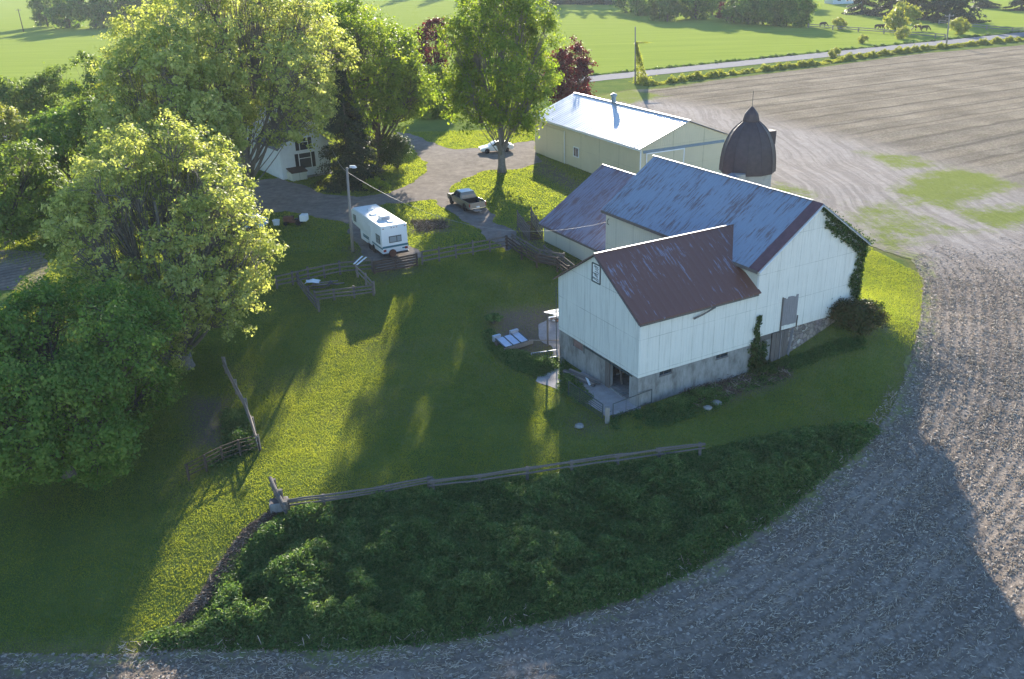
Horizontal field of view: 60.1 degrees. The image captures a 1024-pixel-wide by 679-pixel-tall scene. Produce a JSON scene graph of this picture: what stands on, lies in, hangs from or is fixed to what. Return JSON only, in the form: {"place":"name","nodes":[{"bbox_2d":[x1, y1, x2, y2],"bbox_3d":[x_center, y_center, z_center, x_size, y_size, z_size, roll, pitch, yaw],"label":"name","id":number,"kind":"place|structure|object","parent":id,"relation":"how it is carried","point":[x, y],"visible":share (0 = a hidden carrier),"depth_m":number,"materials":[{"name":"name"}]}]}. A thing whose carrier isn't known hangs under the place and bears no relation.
{"place":"outdoors","nodes":[
{"label":"outdoors","id":0,"kind":"place"},
{"bbox_2d":[0,250,49,289],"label":"tilled field","id":1,"kind":"structure","parent":0,"point":[11,273],"depth_m":80.64,"materials":[{"name":"soil"}]},
{"bbox_2d":[220,132,541,268],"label":"gravel driveway","id":2,"kind":"structure","parent":0,"point":[447,168],"depth_m":100.34,"materials":[{"name":"grey gravel"}]},
{"bbox_2d":[351,204,408,256],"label":"camper trailer","id":3,"kind":"object","parent":2,"relation":"on","point":[384,232],"visible":1,"depth_m":79.52,"materials":[{"name":"white plastic"}]},
{"bbox_2d":[447,188,485,212],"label":"pickup truck","id":4,"kind":"object","parent":2,"relation":"on","point":[467,198],"visible":1,"depth_m":92.89,"materials":[{"name":"grey paint"}]},
{"bbox_2d":[478,140,513,153],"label":"parked car","id":5,"kind":"object","parent":2,"relation":"on","point":[488,148],"visible":0.66,"depth_m":118.10,"materials":[{"name":"white paint"}]},
{"bbox_2d":[0,0,1023,658],"bbox_3d":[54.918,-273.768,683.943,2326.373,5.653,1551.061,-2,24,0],"label":"ground","id":6,"kind":"structure","parent":0,"point":[608,36],"depth_m":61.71,"materials":[{"name":"green plant"}]},
{"bbox_2d":[0,104,36,183],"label":"hedgerow tree","id":7,"kind":"object","parent":6,"relation":"on","point":[8,125],"visible":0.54,"depth_m":105.16,"materials":[{"name":"green plant"}]},
{"bbox_2d":[0,73,46,124],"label":"hedgerow tree","id":8,"kind":"object","parent":6,"relation":"on","point":[12,94],"visible":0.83,"depth_m":116.64,"materials":[{"name":"green plant"}]},
{"bbox_2d":[0,137,76,247],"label":"broadleaf tree","id":9,"kind":"object","parent":6,"relation":"on","point":[39,168],"visible":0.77,"depth_m":83.61,"materials":[{"name":"green plant"}]},
{"bbox_2d":[26,0,63,26],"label":"distant tree","id":10,"kind":"object","parent":6,"relation":"on","point":[38,6],"visible":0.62,"depth_m":369.26,"materials":[{"name":"green plant"}]},
{"bbox_2d":[17,105,90,186],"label":"hedgerow tree","id":11,"kind":"object","parent":6,"relation":"on","point":[51,131],"visible":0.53,"depth_m":100.90,"materials":[{"name":"green plant"}]},
{"bbox_2d":[41,0,88,28],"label":"distant tree","id":12,"kind":"object","parent":6,"relation":"on","point":[58,11],"visible":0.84,"depth_m":355.56,"materials":[{"name":"green plant"}]},
{"bbox_2d":[31,49,115,124],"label":"hedgerow tree","id":13,"kind":"object","parent":6,"relation":"on","point":[55,84],"visible":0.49,"depth_m":119.37,"materials":[{"name":"green plant"}]},
{"bbox_2d":[57,94,123,197],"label":"hedgerow tree","id":14,"kind":"object","parent":6,"relation":"on","point":[77,113],"visible":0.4,"depth_m":96.90,"materials":[{"name":"green plant"}]},
{"bbox_2d":[62,0,118,29],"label":"distant tree","id":15,"kind":"object","parent":6,"relation":"on","point":[96,16],"visible":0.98,"depth_m":347.85,"materials":[{"name":"green plant"}]},
{"bbox_2d":[0,268,197,497],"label":"broadleaf tree","id":16,"kind":"object","parent":6,"relation":"on","point":[67,394],"visible":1,"depth_m":47.46,"materials":[{"name":"green plant"}]},
{"bbox_2d":[86,80,128,121],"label":"hedgerow tree","id":17,"kind":"object","parent":6,"relation":"on","point":[96,93],"visible":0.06,"depth_m":113.94,"materials":[{"name":"green plant"}]},
{"bbox_2d":[94,0,138,25],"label":"distant tree","id":18,"kind":"object","parent":6,"relation":"on","point":[126,3],"visible":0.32,"depth_m":363.16,"materials":[{"name":"green plant"}]},
{"bbox_2d":[116,0,157,23],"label":"distant tree","id":19,"kind":"object","parent":6,"relation":"on","point":[135,2],"visible":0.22,"depth_m":362.65,"materials":[{"name":"green plant"}]},
{"bbox_2d":[35,108,289,387],"bbox_3d":[-23.628,-6.269,60.560,16.867,18.170,16.276,-2,24,0],"label":"maple tree","id":20,"kind":"object","parent":6,"relation":"on","point":[208,201],"visible":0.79,"depth_m":57.63,"materials":[{"name":"green plant"}]},
{"bbox_2d":[80,19,254,253],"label":"maple tree","id":21,"kind":"object","parent":6,"relation":"on","point":[197,107],"visible":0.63,"depth_m":74.11,"materials":[{"name":"green plant"}]},
{"bbox_2d":[184,434,260,480],"bbox_3d":[-17.403,7.147,53.329,4.633,1.727,0.559,-19,29,-34],"label":"rail fence","id":22,"kind":"object","parent":6,"relation":"on","point":[205,461],"visible":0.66,"depth_m":53.25,"materials":[{"name":"brown wood"}]},
{"bbox_2d":[86,0,362,212],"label":"maple tree","id":23,"kind":"object","parent":6,"relation":"on","point":[286,42],"visible":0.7,"depth_m":84.30,"materials":[{"name":"green plant"}]},
{"bbox_2d":[170,511,278,626],"bbox_3d":[-14.718,11.593,45.814,1.380,1.577,8.483,6,25,18],"label":"dry brush","id":24,"kind":"object","parent":6,"relation":"on","point":[199,602],"visible":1,"depth_m":45.52,"materials":[{"name":"brown plant"}]},
{"bbox_2d":[206,407,259,469],"bbox_3d":[-17.390,5.723,55.994,3.304,1.429,7.457,-4,24,-6],"label":"fence","id":25,"kind":"object","parent":6,"relation":"on","point":[232,419],"visible":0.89,"depth_m":55.43,"materials":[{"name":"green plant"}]},
{"bbox_2d":[221,357,261,449],"bbox_3d":[-17.865,4.152,58.661,0.498,2.317,11.172,-13,26,-24],"label":"rail fence","id":26,"kind":"object","parent":6,"relation":"on","point":[240,396],"visible":0.91,"depth_m":58.30,"materials":[{"name":"grey wood"}]},
{"bbox_2d":[269,496,287,512],"bbox_3d":[-12.899,9.193,49.087,1.000,0.670,0.700,-6,24,-10],"label":"concrete block","id":27,"kind":"object","parent":6,"relation":"on","point":[275,506],"depth_m":48.76,"materials":[{"name":"grey concrete"}]},
{"bbox_2d":[269,476,288,514],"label":"rail gate panel","id":28,"kind":"structure","parent":6,"relation":"on","point":[278,493],"depth_m":48.70,"materials":[{"name":"grey wood"}]},
{"bbox_2d":[228,102,331,180],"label":"farmhouse","id":29,"kind":"object","parent":6,"relation":"on","point":[295,161],"visible":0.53,"depth_m":107.84,"materials":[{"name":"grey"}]},
{"bbox_2d":[298,151,312,167],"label":"window","id":30,"kind":"structure","parent":29,"relation":"in","point":[305,159],"depth_m":108.02,"materials":[{"name":"white glass"}]},
{"bbox_2d":[283,213,308,225],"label":"truck","id":31,"kind":"object","parent":6,"relation":"on","point":[301,218],"visible":1,"depth_m":89.14,"materials":[{"name":"metal"}]},
{"bbox_2d":[295,272,319,311],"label":"stock pen","id":32,"kind":"object","parent":6,"relation":"on","point":[308,292],"visible":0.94,"depth_m":72.12,"materials":[{"name":"grey wood"}]},
{"bbox_2d":[274,258,372,288],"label":"rail fence","id":33,"kind":"object","parent":6,"relation":"on","point":[292,277],"visible":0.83,"depth_m":75.61,"materials":[{"name":"grey wood"}]},
{"bbox_2d":[305,279,343,288],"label":"scrap pile","id":34,"kind":"object","parent":6,"relation":"on","point":[316,281],"visible":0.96,"depth_m":74.42,"materials":[{"name":"grey wood"}]},
{"bbox_2d":[313,283,374,302],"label":"rail fence","id":35,"kind":"object","parent":6,"relation":"on","point":[333,290],"visible":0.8,"depth_m":72.13,"materials":[{"name":"grey wood"}]},
{"bbox_2d":[310,67,384,193],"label":"spruce tree","id":36,"kind":"object","parent":6,"relation":"on","point":[345,120],"visible":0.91,"depth_m":101.56,"materials":[{"name":"green plant"}]},
{"bbox_2d":[346,165,356,252],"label":"lamp pole","id":37,"kind":"object","parent":6,"relation":"on","point":[350,214],"visible":0.95,"depth_m":79.63,"materials":[{"name":"grey wood"}]},
{"bbox_2d":[283,476,432,509],"bbox_3d":[-8.480,8.814,49.370,8.264,1.387,0.435,-7,24,-11],"label":"split rail fence","id":38,"kind":"object","parent":6,"relation":"on","point":[322,498],"visible":0.68,"depth_m":49.00,"materials":[{"name":"grey wood"}]},
{"bbox_2d":[278,0,442,162],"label":"maple tree","id":39,"kind":"object","parent":6,"relation":"on","point":[412,86],"visible":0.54,"depth_m":106.13,"materials":[{"name":"green plant"}]},
{"bbox_2d":[345,127,386,175],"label":"spruce tree","id":40,"kind":"object","parent":6,"relation":"on","point":[377,158],"visible":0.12,"depth_m":108.78,"materials":[{"name":"green plant"}]},
{"bbox_2d":[362,175,391,190],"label":"shrub","id":41,"kind":"object","parent":6,"relation":"on","point":[372,183],"visible":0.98,"depth_m":100.45,"materials":[{"name":"green plant"}]},
{"bbox_2d":[376,132,414,167],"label":"round shrub","id":42,"kind":"object","parent":6,"relation":"on","point":[394,148],"visible":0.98,"depth_m":109.92,"materials":[{"name":"green plant"}]},
{"bbox_2d":[373,253,417,273],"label":"wooden gate","id":43,"kind":"structure","parent":6,"relation":"on","point":[395,264],"depth_m":76.83,"materials":[{"name":"brown wood"}]},
{"bbox_2d":[413,15,449,67],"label":"maple tree","id":44,"kind":"object","parent":6,"relation":"on","point":[426,48],"visible":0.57,"depth_m":150.86,"materials":[{"name":"red plant"}]},
{"bbox_2d":[0,129,873,263],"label":"lawn grass","id":45,"kind":"structure","parent":6,"relation":"on","point":[510,188],"depth_m":95.53,"materials":[{"name":"green plant"}]},
{"bbox_2d":[410,213,449,231],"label":"rock pile","id":46,"kind":"object","parent":45,"relation":"on","point":[421,225],"visible":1,"depth_m":87.80,"materials":[{"name":"grey stone"}]},
{"bbox_2d":[417,61,460,119],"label":"maple tree","id":47,"kind":"object","parent":6,"relation":"on","point":[434,112],"visible":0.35,"depth_m":141.69,"materials":[{"name":"green plant"}]},
{"bbox_2d":[421,236,505,263],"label":"rail fence","id":48,"kind":"object","parent":6,"relation":"on","point":[456,249],"visible":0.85,"depth_m":79.16,"materials":[{"name":"grey wood"}]},
{"bbox_2d":[484,312,503,323],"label":"bush","id":49,"kind":"object","parent":6,"relation":"on","point":[492,317],"visible":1,"depth_m":68.24,"materials":[{"name":"green plant"}]},
{"bbox_2d":[431,0,570,172],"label":"maple tree","id":50,"kind":"object","parent":6,"relation":"on","point":[501,103],"visible":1,"depth_m":100.77,"materials":[{"name":"green plant"}]},
{"bbox_2d":[118,385,898,653],"bbox_3d":[5.246,10.190,47.479,49.071,2.046,8.413,-12,26,-23],"label":"field edge straw","id":51,"kind":"object","parent":6,"relation":"on","point":[148,650],"visible":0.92,"depth_m":42.35,"materials":[{"name":"beige plant"}]},
{"bbox_2d":[139,419,883,655],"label":"bank weeds","id":52,"kind":"object","parent":6,"relation":"on","point":[335,529],"visible":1,"depth_m":46.16,"materials":[{"name":"green plant"}]},
{"bbox_2d":[481,328,560,377],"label":"junk weeds","id":53,"kind":"object","parent":6,"relation":"on","point":[529,363],"visible":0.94,"depth_m":63.63,"materials":[{"name":"green plant"}]},
{"bbox_2d":[492,328,558,349],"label":"sheet metal pile","id":54,"kind":"object","parent":6,"relation":"on","point":[516,336],"visible":1,"depth_m":65.77,"materials":[{"name":"grey metal"}]},
{"bbox_2d":[517,207,542,240],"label":"loading chute","id":55,"kind":"object","parent":6,"relation":"on","point":[524,227],"visible":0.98,"depth_m":83.77,"materials":[{"name":"grey wood"}]},
{"bbox_2d":[505,235,569,271],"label":"corral fence","id":56,"kind":"object","parent":6,"relation":"on","point":[536,257],"visible":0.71,"depth_m":76.25,"materials":[{"name":"brown wood"}]},
{"bbox_2d":[511,233,564,265],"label":"corral fence","id":57,"kind":"object","parent":6,"relation":"on","point":[539,249],"visible":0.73,"depth_m":77.06,"materials":[{"name":"grey wood"}]},
{"bbox_2d":[429,442,705,489],"bbox_3d":[3.389,7.518,51.296,16.450,1.448,0.353,-6,24,-10],"label":"split rail fence","id":58,"kind":"object","parent":6,"relation":"on","point":[571,462],"visible":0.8,"depth_m":51.01,"materials":[{"name":"grey wood"}]},
{"bbox_2d":[540,35,598,103],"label":"maple tree","id":59,"kind":"object","parent":6,"relation":"on","point":[565,58],"visible":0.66,"depth_m":131.28,"materials":[{"name":"red plant"}]},
{"bbox_2d":[554,357,596,404],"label":"pad weeds","id":60,"kind":"object","parent":6,"relation":"on","point":[566,377],"visible":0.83,"depth_m":60.24,"materials":[{"name":"green plant"}]},
{"bbox_2d":[536,318,640,415],"bbox_3d":[4.182,1.716,62.532,5.993,0.998,14.731,-13,26,-24],"label":"concrete pad","id":61,"kind":"object","parent":6,"relation":"on","point":[603,394],"visible":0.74,"depth_m":60.13,"materials":[{"name":"grey concrete"}]},
{"bbox_2d":[568,381,602,418],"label":"tube gate","id":62,"kind":"structure","parent":61,"relation":"on","point":[584,399],"depth_m":57.30,"materials":[{"name":"grey metal"}]},
{"bbox_2d":[612,0,634,12],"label":"distant tree","id":63,"kind":"object","parent":6,"relation":"on","point":[621,4],"visible":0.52,"depth_m":353.50,"materials":[{"name":"green plant"}]},
{"bbox_2d":[535,92,727,173],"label":"machine shed","id":64,"kind":"structure","parent":6,"relation":"on","point":[588,133],"depth_m":102.42,"materials":[{"name":"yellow metal"}]},
{"bbox_2d":[545,126,564,163],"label":"sliding door","id":65,"kind":"structure","parent":64,"relation":"in","point":[554,138],"depth_m":112.49,"materials":[{"name":"yellow metal"}]},
{"bbox_2d":[646,148,684,163],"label":"sliding door","id":66,"kind":"structure","parent":64,"relation":"in","point":[677,155],"depth_m":97.76,"materials":[{"name":"white metal"}]},
{"bbox_2d":[634,27,646,83],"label":"utility pole","id":67,"kind":"object","parent":6,"relation":"on","point":[635,60],"visible":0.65,"depth_m":172.20,"materials":[{"name":"brown wood"}]},
{"bbox_2d":[629,41,656,83],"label":"ivy","id":68,"kind":"object","parent":67,"relation":"attached to","point":[641,78],"visible":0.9,"depth_m":172.67,"materials":[{"name":"green plant"}]},
{"bbox_2d":[628,0,658,15],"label":"distant tree","id":69,"kind":"object","parent":6,"relation":"on","point":[639,7],"visible":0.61,"depth_m":335.60,"materials":[{"name":"green plant"}]},
{"bbox_2d":[645,0,671,20],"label":"distant tree","id":70,"kind":"object","parent":6,"relation":"on","point":[653,9],"visible":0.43,"depth_m":314.79,"materials":[{"name":"green plant"}]},
{"bbox_2d":[656,0,683,21],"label":"distant tree","id":71,"kind":"object","parent":6,"relation":"on","point":[674,8],"visible":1,"depth_m":306.23,"materials":[{"name":"green plant"}]},
{"bbox_2d":[603,373,788,429],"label":"foundation weeds","id":72,"kind":"object","parent":6,"relation":"on","point":[682,401],"visible":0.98,"depth_m":56.89,"materials":[{"name":"green plant"}]},
{"bbox_2d":[675,0,718,19],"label":"distant tree","id":73,"kind":"object","parent":6,"relation":"on","point":[701,8],"visible":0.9,"depth_m":311.33,"materials":[{"name":"green plant"}]},
{"bbox_2d":[538,155,870,406],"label":"barn","id":74,"kind":"structure","parent":6,"relation":"on","point":[679,277],"depth_m":60.05,"materials":[{"name":"white paint"}]},
{"bbox_2d":[591,262,600,284],"bbox_3d":[5.505,-4.319,57.811,0.071,1.330,0.970,-14,27,-26],"label":"gable window","id":75,"kind":"structure","parent":74,"relation":"in","point":[596,269],"depth_m":57.78,"materials":[{"name":"glass"}]},
{"bbox_2d":[747,315,769,372],"bbox_3d":[16.847,0.382,60.526,2.021,4.552,0.517,-13,26,-24],"label":"ivy","id":76,"kind":"object","parent":74,"relation":"attached to","point":[755,351],"visible":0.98,"depth_m":60.59,"materials":[{"name":"green plant"}]},
{"bbox_2d":[769,329,788,361],"bbox_3d":[18.669,0.501,61.849,1.510,2.367,0.145,-14,27,-26],"label":"stable door","id":77,"kind":"structure","parent":74,"relation":"in","point":[779,341],"depth_m":61.77,"materials":[{"name":"grey wood"}]},
{"bbox_2d":[779,294,798,332],"bbox_3d":[19.178,-1.812,61.130,1.615,2.650,0.100,-14,27,-26],"label":"loft door","id":78,"kind":"structure","parent":74,"relation":"in","point":[789,306],"depth_m":61.04,"materials":[{"name":"grey wood"}]},
{"bbox_2d":[821,206,874,302],"bbox_3d":[23.231,-5.651,61.864,5.929,8.634,0.471,-14,27,-27],"label":"ivy","id":79,"kind":"object","parent":74,"relation":"attached to","point":[863,245],"visible":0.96,"depth_m":61.99,"materials":[{"name":"green plant"}]},
{"bbox_2d":[719,0,742,22],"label":"distant tree","id":80,"kind":"object","parent":6,"relation":"on","point":[728,3],"visible":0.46,"depth_m":294.74,"materials":[{"name":"green plant"}]},
{"bbox_2d":[679,366,791,406],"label":"foundation litter","id":81,"kind":"object","parent":6,"relation":"on","point":[727,389],"visible":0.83,"depth_m":59.85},
{"bbox_2d":[726,0,761,24],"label":"distant tree","id":82,"kind":"object","parent":6,"relation":"on","point":[744,9],"visible":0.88,"depth_m":286.61,"materials":[{"name":"green plant"}]},
{"bbox_2d":[752,359,778,374],"bbox_3d":[17.401,1.961,60.645,1.868,1.338,1.689,-2,24,0],"label":"bush","id":83,"kind":"object","parent":6,"relation":"on","point":[765,366],"visible":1,"depth_m":60.42,"materials":[{"name":"green plant"}]},
{"bbox_2d":[755,0,782,25],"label":"distant tree","id":84,"kind":"object","parent":6,"relation":"on","point":[764,11],"visible":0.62,"depth_m":279.89,"materials":[{"name":"green plant"}]},
{"bbox_2d":[769,0,811,26],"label":"distant tree","id":85,"kind":"object","parent":6,"relation":"on","point":[781,22],"visible":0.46,"depth_m":277.91,"materials":[{"name":"green plant"}]},
{"bbox_2d":[565,30,1023,77],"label":"verge weeds","id":86,"kind":"object","parent":6,"relation":"on","point":[793,53],"visible":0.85,"depth_m":209.67,"materials":[{"name":"green plant"}]},
{"bbox_2d":[779,0,820,27],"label":"distant tree","id":87,"kind":"object","parent":6,"relation":"on","point":[791,10],"visible":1,"depth_m":273.67,"materials":[{"name":"green plant"}]},
{"bbox_2d":[748,336,869,379],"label":"foundation weeds","id":88,"kind":"object","parent":6,"relation":"on","point":[830,346],"visible":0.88,"depth_m":62.05,"materials":[{"name":"green plant"}]},
{"bbox_2d":[635,36,1023,85],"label":"verge weeds","id":89,"kind":"object","parent":6,"relation":"on","point":[695,75],"visible":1,"depth_m":194.36,"materials":[{"name":"green plant"}]},
{"bbox_2d":[841,0,877,14],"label":"spruce tree","id":90,"kind":"object","parent":6,"relation":"on","point":[863,10],"visible":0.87,"depth_m":316.34,"materials":[{"name":"green plant"}]},
{"bbox_2d":[826,294,895,336],"bbox_3d":[24.585,-1.736,62.891,4.883,2.938,3.891,-2,24,0],"label":"bush","id":91,"kind":"object","parent":6,"relation":"on","point":[861,312],"visible":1,"depth_m":62.21,"materials":[{"name":"green plant"}]},
{"bbox_2d":[808,23,945,37],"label":"paddock fence","id":92,"kind":"object","parent":6,"relation":"on","point":[884,31],"visible":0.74,"depth_m":252.84,"materials":[{"name":"white wood"}]},
{"bbox_2d":[867,0,909,16],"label":"spruce tree","id":93,"kind":"object","parent":6,"relation":"on","point":[888,4],"visible":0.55,"depth_m":308.15,"materials":[{"name":"green plant"}]},
{"bbox_2d":[894,25,910,38],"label":"distant tree","id":94,"kind":"object","parent":6,"relation":"on","point":[902,32],"visible":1,"depth_m":235.08,"materials":[{"name":"green plant"}]},
{"bbox_2d":[882,0,923,31],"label":"distant tree","id":95,"kind":"object","parent":6,"relation":"on","point":[893,20],"visible":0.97,"depth_m":250.32,"materials":[{"name":"green plant"}]},
{"bbox_2d":[895,0,931,18],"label":"spruce tree","id":96,"kind":"object","parent":6,"relation":"on","point":[915,2],"visible":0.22,"depth_m":294.54,"materials":[{"name":"green plant"}]},
{"bbox_2d":[915,0,956,20],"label":"spruce tree","id":97,"kind":"object","parent":6,"relation":"on","point":[930,4],"visible":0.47,"depth_m":285.64,"materials":[{"name":"green plant"}]},
{"bbox_2d":[930,0,989,23],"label":"tree","id":98,"kind":"object","parent":6,"relation":"on","point":[959,10],"visible":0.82,"depth_m":273.54,"materials":[{"name":"green plant"}]},
{"bbox_2d":[947,16,973,34],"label":"distant tree","id":99,"kind":"object","parent":6,"relation":"on","point":[959,25],"visible":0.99,"depth_m":241.10,"materials":[{"name":"green plant"}]},
{"bbox_2d":[970,0,1001,8],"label":"spruce tree","id":100,"kind":"object","parent":6,"relation":"on","point":[985,5],"visible":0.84,"depth_m":326.42,"materials":[{"name":"green plant"}]},
{"bbox_2d":[1002,0,1023,10],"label":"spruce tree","id":101,"kind":"object","parent":6,"relation":"on","point":[1014,3],"visible":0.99,"depth_m":311.31,"materials":[{"name":"green plant"}]},
{"bbox_2d":[0,45,1023,678],"bbox_3d":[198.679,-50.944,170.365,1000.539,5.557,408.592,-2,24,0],"label":"tilled field","id":102,"kind":"structure","parent":0,"point":[912,157],"depth_m":58.72,"materials":[{"name":"soil"}]},
{"bbox_2d":[0,223,1023,678],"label":"corn stubble","id":103,"kind":"object","parent":102,"relation":"on","point":[822,543],"visible":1,"depth_m":44.64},
{"bbox_2d":[719,91,776,186],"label":"silo","id":104,"kind":"object","parent":102,"relation":"on","point":[748,152],"visible":0.45,"depth_m":78.48,"materials":[{"name":"metal"}]},
{"bbox_2d":[4,32,1023,139],"bbox_3d":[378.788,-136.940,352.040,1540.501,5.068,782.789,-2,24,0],"label":"road","id":105,"kind":"structure","parent":0,"point":[727,64],"depth_m":201.70,"materials":[{"name":"grey asphalt"}]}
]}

